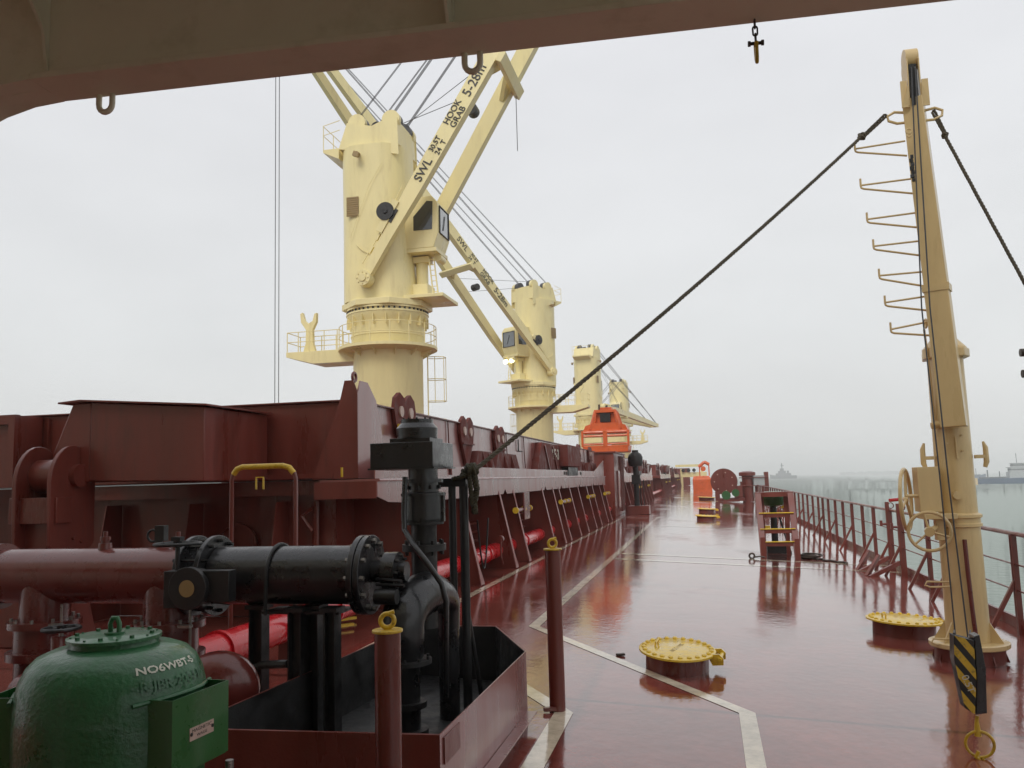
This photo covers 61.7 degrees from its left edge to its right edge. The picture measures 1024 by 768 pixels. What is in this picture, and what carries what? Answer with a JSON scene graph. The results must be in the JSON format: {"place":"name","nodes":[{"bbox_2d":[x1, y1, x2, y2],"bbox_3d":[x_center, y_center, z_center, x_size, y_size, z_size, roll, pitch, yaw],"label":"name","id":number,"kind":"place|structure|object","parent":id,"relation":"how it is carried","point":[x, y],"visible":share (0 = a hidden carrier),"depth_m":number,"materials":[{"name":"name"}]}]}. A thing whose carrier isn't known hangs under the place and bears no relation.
{"place":"outdoors","nodes":[
{"label":"outdoors","id":0,"kind":"place"},
{"bbox_2d":[0,485,1023,767],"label":"deck","id":1,"kind":"structure","parent":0,"point":[814,671],"depth_m":9.51,"materials":[{"name":"paint"}]},
{"bbox_2d":[0,616,233,767],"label":"green tank vent","id":2,"kind":"object","parent":1,"relation":"on","point":[119,696],"visible":1,"depth_m":3.69,"materials":[{"name":"metal"}]},
{"bbox_2d":[0,525,409,730],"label":"ballast main pipe","id":3,"kind":"object","parent":1,"relation":"on","point":[177,585],"visible":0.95,"depth_m":6.31,"materials":[{"name":"black metal"}]},
{"bbox_2d":[199,650,259,705],"bbox_3d":[-2.023,2.226,5.898,0.560,0.766,0.269,0,-7,-15],"label":"round red vent head","id":4,"kind":"object","parent":1,"relation":"on","point":[238,672],"visible":0.25,"depth_m":5.86},
{"bbox_2d":[228,463,342,628],"bbox_3d":[-2.271,1.905,9.630,0.752,1.988,2.160,-3,-7,12],"label":"ladder handhold","id":5,"kind":"object","parent":1,"relation":"on","point":[288,467],"visible":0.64,"depth_m":8.68,"materials":[{"name":"red paint"}]},
{"bbox_2d":[0,461,612,615],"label":"hatch coaming","id":6,"kind":"object","parent":1,"relation":"on","point":[516,505],"visible":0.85,"depth_m":12.23,"materials":[{"name":"red paint"}]},
{"bbox_2d":[0,371,596,621],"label":"hatch cover","id":7,"kind":"object","parent":6,"relation":"on","point":[317,440],"visible":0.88,"depth_m":11.77,"materials":[{"name":"red metal"}]},
{"bbox_2d":[0,400,272,647],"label":"folding hinge arm","id":8,"kind":"object","parent":7,"relation":"attached to","point":[51,503],"visible":0.77,"depth_m":10.18},
{"bbox_2d":[341,623,353,626],"bbox_3d":[-2.425,2.938,10.236,1.178,0.030,0.050,3,-8,-38],"label":"yellow bar","id":9,"kind":"object","parent":1,"relation":"on","point":[347,624],"visible":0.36,"depth_m":10.53,"materials":[{"name":"paint"}]},
{"bbox_2d":[341,616,356,620],"bbox_3d":[-2.491,2.993,10.704,1.233,0.030,0.050,4,-8,-40],"label":"yellow bar","id":10,"kind":"object","parent":1,"relation":"on","point":[351,618],"visible":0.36,"depth_m":11.03,"materials":[{"name":"paint"}]},
{"bbox_2d":[205,626,536,767],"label":"drip tray","id":11,"kind":"object","parent":1,"relation":"on","point":[272,727],"visible":0.63,"depth_m":5.70,"materials":[{"name":"red paint"}]},
{"bbox_2d":[368,417,482,733],"bbox_3d":[-0.716,1.439,6.642,0.716,2.362,1.258,-3,-7,12],"label":"black vent post","id":12,"kind":"object","parent":11,"relation":"on","point":[419,451],"visible":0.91,"depth_m":6.58,"materials":[{"name":"metal"}]},
{"bbox_2d":[372,610,402,767],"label":"guard post","id":13,"kind":"object","parent":1,"relation":"on","point":[388,705],"visible":1,"depth_m":4.25,"materials":[{"name":"brown metal"}]},
{"bbox_2d":[286,48,537,418],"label":"deck crane","id":14,"kind":"object","parent":1,"relation":"on","point":[396,233],"visible":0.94,"depth_m":41.96,"materials":[{"name":"beige paint"}]},
{"bbox_2d":[274,69,589,441],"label":"deck crane","id":15,"kind":"object","parent":1,"relation":"on","point":[525,348],"visible":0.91,"depth_m":78.20,"materials":[{"name":"beige paint"}]},
{"bbox_2d":[199,485,674,659],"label":"fire main pipe","id":16,"kind":"object","parent":1,"relation":"on","point":[234,639],"visible":0.27,"depth_m":8.32,"materials":[{"name":"red metal"}]},
{"bbox_2d":[476,518,488,568],"bbox_3d":[-0.529,2.960,15.876,0.036,0.920,0.830,-3,-7,12],"label":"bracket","id":17,"kind":"object","parent":16,"relation":"attached to","point":[483,566],"visible":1,"depth_m":15.77,"materials":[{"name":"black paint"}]},
{"bbox_2d":[0,0,951,121],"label":"deck overhang","id":18,"kind":"object","parent":1,"relation":"on","point":[55,51],"visible":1,"depth_m":2.85,"materials":[{"name":"beige paint"}]},
{"bbox_2d":[748,19,763,63],"bbox_3d":[0.755,-1.063,2.658,0.049,0.149,0.036,-3,-7,12],"label":"chain with shackle","id":19,"kind":"object","parent":18,"relation":"hanging from","point":[756,43],"visible":1,"depth_m":2.65,"materials":[{"name":"metal"}]},
{"bbox_2d":[361,518,622,648],"bbox_3d":[1.259,4.196,21.835,0.155,0.011,32.800,-3,-7,12],"label":"deck marking","id":20,"kind":"object","parent":1,"relation":"on","point":[477,591],"visible":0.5,"depth_m":16.86,"materials":[{"name":"beige paint"}]},
{"bbox_2d":[521,685,572,767],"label":"deck marking","id":21,"kind":"object","parent":1,"relation":"on","point":[539,754],"visible":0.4,"depth_m":6.40,"materials":[{"name":"beige paint"}]},
{"bbox_2d":[543,537,565,711],"bbox_3d":[0.332,1.998,7.166,0.211,1.421,0.156,0,-7,-13],"label":"guard post","id":22,"kind":"object","parent":1,"relation":"on","point":[555,630],"visible":1,"depth_m":7.12,"materials":[{"name":"brown metal"}]},
{"bbox_2d":[594,451,625,516],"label":"deck house","id":23,"kind":"structure","parent":1,"relation":"on","point":[613,466],"depth_m":38.42,"materials":[{"name":"red paint"}]},
{"bbox_2d":[581,405,631,452],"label":"cargo grab","id":24,"kind":"object","parent":23,"relation":"on","point":[605,420],"visible":0.98,"depth_m":40.52,"materials":[{"name":"orange paint"}]},
{"bbox_2d":[617,471,620,507],"bbox_3d":[5.013,4.872,39.725,0.139,1.700,0.900,-3,-7,12],"label":"house door","id":25,"kind":"structure","parent":23,"relation":"in","point":[618,472],"depth_m":39.43,"materials":[{"name":"red paint"}]},
{"bbox_2d":[602,379,647,457],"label":"deck crane","id":26,"kind":"object","parent":1,"relation":"on","point":[622,400],"visible":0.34,"depth_m":161.75,"materials":[{"name":"beige paint"}]},
{"bbox_2d":[628,450,650,513],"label":"tall vent post","id":27,"kind":"object","parent":1,"relation":"on","point":[635,459],"visible":1,"depth_m":41.73,"materials":[{"name":"black metal"}]},
{"bbox_2d":[624,468,654,510],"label":"hatch coaming","id":28,"kind":"object","parent":1,"relation":"on","point":[647,493],"visible":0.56,"depth_m":53.88,"materials":[{"name":"red paint"}]},
{"bbox_2d":[623,455,647,474],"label":"hatch cover","id":29,"kind":"object","parent":28,"relation":"on","point":[641,469],"visible":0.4,"depth_m":54.46,"materials":[{"name":"red metal"}]},
{"bbox_2d":[529,516,766,767],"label":"deck marking","id":30,"kind":"object","parent":1,"relation":"on","point":[753,750],"visible":1,"depth_m":7.91,"materials":[{"name":"beige paint"}]},
{"bbox_2d":[647,464,651,486],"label":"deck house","id":31,"kind":"structure","parent":1,"relation":"on","point":[648,468],"depth_m":73.31,"materials":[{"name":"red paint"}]},
{"bbox_2d":[651,469,672,493],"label":"hatch coaming","id":32,"kind":"object","parent":1,"relation":"on","point":[662,482],"visible":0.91,"depth_m":83.66,"materials":[{"name":"red paint"}]},
{"bbox_2d":[650,463,667,475],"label":"hatch cover","id":33,"kind":"object","parent":32,"relation":"on","point":[656,468],"visible":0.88,"depth_m":87.01,"materials":[{"name":"red metal"}]},
{"bbox_2d":[670,473,681,487],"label":"hatch coaming","id":34,"kind":"object","parent":1,"relation":"on","point":[675,480],"visible":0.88,"depth_m":124.37,"materials":[{"name":"red paint"}]},
{"bbox_2d":[670,467,677,474],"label":"hatch cover","id":35,"kind":"object","parent":34,"relation":"on","point":[673,470],"visible":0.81,"depth_m":128.45,"materials":[{"name":"metal"}]},
{"bbox_2d":[639,636,725,676],"bbox_3d":[1.756,2.796,8.840,0.876,0.287,1.170,-3,-7,12],"label":"bolted manhole","id":36,"kind":"object","parent":1,"relation":"on","point":[674,656],"visible":1,"depth_m":8.56,"materials":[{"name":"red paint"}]},
{"bbox_2d":[675,464,706,485],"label":"forecastle","id":37,"kind":"object","parent":1,"relation":"on","point":[685,474],"visible":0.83,"depth_m":146.34,"materials":[{"name":"red paint"}]},
{"bbox_2d":[693,461,712,492],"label":"orange deck tank","id":38,"kind":"object","parent":1,"relation":"on","point":[701,484],"visible":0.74,"depth_m":95.15,"materials":[{"name":"metal"}]},
{"bbox_2d":[698,496,714,499],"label":"bolted manhole","id":39,"kind":"object","parent":1,"relation":"on","point":[708,498],"visible":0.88,"depth_m":69.09,"materials":[{"name":"red paint"}]},
{"bbox_2d":[695,514,719,519],"bbox_3d":[8.643,5.889,37.928,1.086,0.294,0.980,-3,-7,12],"label":"bolted manhole","id":40,"kind":"object","parent":1,"relation":"on","point":[705,517],"visible":1,"depth_m":37.64,"materials":[{"name":"red paint"}]},
{"bbox_2d":[697,507,718,511],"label":"bolted manhole","id":41,"kind":"object","parent":1,"relation":"on","point":[701,509],"visible":1,"depth_m":45.51,"materials":[{"name":"red paint"}]},
{"bbox_2d":[710,468,744,501],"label":"mooring winch drum","id":42,"kind":"object","parent":1,"relation":"on","point":[724,482],"visible":1,"depth_m":65.49,"materials":[{"name":"red paint"}]},
{"bbox_2d":[651,525,813,531],"bbox_3d":[8.266,5.393,31.987,6.050,0.333,0.300,-3,-7,12],"label":"deck marking","id":43,"kind":"object","parent":1,"relation":"on","point":[725,528],"visible":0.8,"depth_m":32.12,"materials":[{"name":"beige paint"}]},
{"bbox_2d":[739,471,768,501],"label":"mooring post","id":44,"kind":"object","parent":1,"relation":"on","point":[750,479],"visible":0.85,"depth_m":65.74,"materials":[{"name":"red metal"}]},
{"bbox_2d":[621,553,886,565],"bbox_3d":[5.638,4.159,20.344,6.090,0.335,0.240,-3,-7,12],"label":"deck marking","id":45,"kind":"object","parent":1,"relation":"on","point":[746,559],"visible":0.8,"depth_m":20.37,"materials":[{"name":"beige paint"}]},
{"bbox_2d":[748,552,764,558],"bbox_3d":[5.859,4.111,20.529,0.389,0.159,0.095,-3,-7,12],"label":"lashing ring","id":46,"kind":"object","parent":1,"relation":"on","point":[754,556],"visible":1,"depth_m":20.51,"materials":[{"name":"metal"}]},
{"bbox_2d":[615,558,900,572],"bbox_3d":[5.334,4.015,18.985,6.090,0.335,0.240,-3,-7,12],"label":"deck marking","id":47,"kind":"object","parent":1,"relation":"on","point":[748,565],"visible":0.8,"depth_m":19.01,"materials":[{"name":"beige paint"}]},
{"bbox_2d":[754,491,800,559],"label":"step platform","id":48,"kind":"structure","parent":1,"relation":"on","point":[788,500],"depth_m":21.31,"materials":[{"name":"red paint"}]},
{"bbox_2d":[801,552,847,563],"bbox_3d":[7.359,4.175,20.590,0.671,0.180,1.520,0,-7,-11],"label":"coiled line","id":49,"kind":"object","parent":1,"relation":"on","point":[808,555],"visible":0.92,"depth_m":20.74,"materials":[{"name":"fabric"}]},
{"bbox_2d":[754,485,1023,635],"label":"bulwark railing","id":50,"kind":"object","parent":1,"relation":"on","point":[1016,620],"visible":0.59,"depth_m":17.69,"materials":[{"name":"brown metal"}]},
{"bbox_2d":[865,612,943,638],"bbox_3d":[5.130,3.109,11.091,1.028,0.292,0.919,-3,-7,12],"label":"bolted manhole","id":51,"kind":"object","parent":1,"relation":"on","point":[907,625],"visible":0.96,"depth_m":10.86,"materials":[{"name":"red paint"}]},
{"bbox_2d":[854,48,1010,666],"bbox_3d":[4.778,-0.428,9.824,1.341,7.065,0.818,2,-7,-28],"label":"provision davit","id":52,"kind":"object","parent":1,"relation":"on","point":[944,495],"visible":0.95,"depth_m":9.60,"materials":[{"name":"beige paint"}]},
{"bbox_2d":[451,114,886,514],"bbox_3d":[1.939,-1.046,8.623,5.649,4.438,0.258,2,-7,-28],"label":"guy rope","id":53,"kind":"object","parent":52,"relation":"attached to","point":[470,472],"visible":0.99,"depth_m":7.95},
{"bbox_2d":[949,630,995,759],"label":"striped hook block","id":54,"kind":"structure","parent":52,"relation":"hanging from","point":[967,662],"depth_m":6.16,"materials":[{"name":"black paint"}]},
{"bbox_2d":[931,109,1023,284],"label":"guy rope","id":55,"kind":"object","parent":52,"relation":"attached to","point":[944,134],"visible":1,"depth_m":9.57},
{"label":"deck house","id":56,"kind":"object","parent":1,"relation":"on","visible":0},
{"bbox_2d":[553,344,658,448],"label":"deck crane","id":57,"kind":"object","parent":56,"relation":"on","point":[587,361],"visible":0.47,"depth_m":118.83,"materials":[{"name":"beige paint"}]},
{"bbox_2d":[0,0,1023,475],"label":"sky","id":58,"kind":"structure","parent":0,"point":[137,239],"materials":[{"name":"white"}]},
{"bbox_2d":[764,491,791,553],"bbox_3d":[6.874,3.616,22.391,0.744,1.613,0.680,-3,-7,12],"label":"green pipe head","id":59,"kind":"object","parent":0,"point":[772,503],"visible":0.56,"depth_m":22.22},
{"bbox_2d":[690,472,1023,615],"bbox_3d":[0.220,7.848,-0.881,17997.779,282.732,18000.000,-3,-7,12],"label":"sea","id":60,"kind":"structure","parent":0,"point":[1000,506],"depth_m":164.51,"materials":[{"name":"grey liquid"}]},
{"bbox_2d":[770,463,796,478],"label":"harbour tug","id":61,"kind":"object","parent":60,"relation":"on","point":[781,474],"visible":0.93,"depth_m":1424.56,"materials":[{"name":"grey paint"}]},
{"bbox_2d":[975,468,985,478],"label":"distant barge","id":62,"kind":"object","parent":60,"relation":"on","point":[979,475],"visible":0.32,"depth_m":906.11,"materials":[{"name":"blue paint"}]},
{"bbox_2d":[978,453,1023,483],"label":"dredger ship","id":63,"kind":"object","parent":60,"relation":"on","point":[1015,474],"visible":0.94,"depth_m":538.50,"materials":[{"name":"blue paint"}]},
{"bbox_2d":[839,470,911,474],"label":"shore","id":64,"kind":"structure","parent":0,"point":[874,473],"depth_m":3357.05,"materials":[{"name":"grey"}]},
{"bbox_2d":[1019,349,1023,356],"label":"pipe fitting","id":65,"kind":"object","parent":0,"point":[1021,352],"visible":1,"depth_m":5.91,"materials":[{"name":"metal"}]}
]}

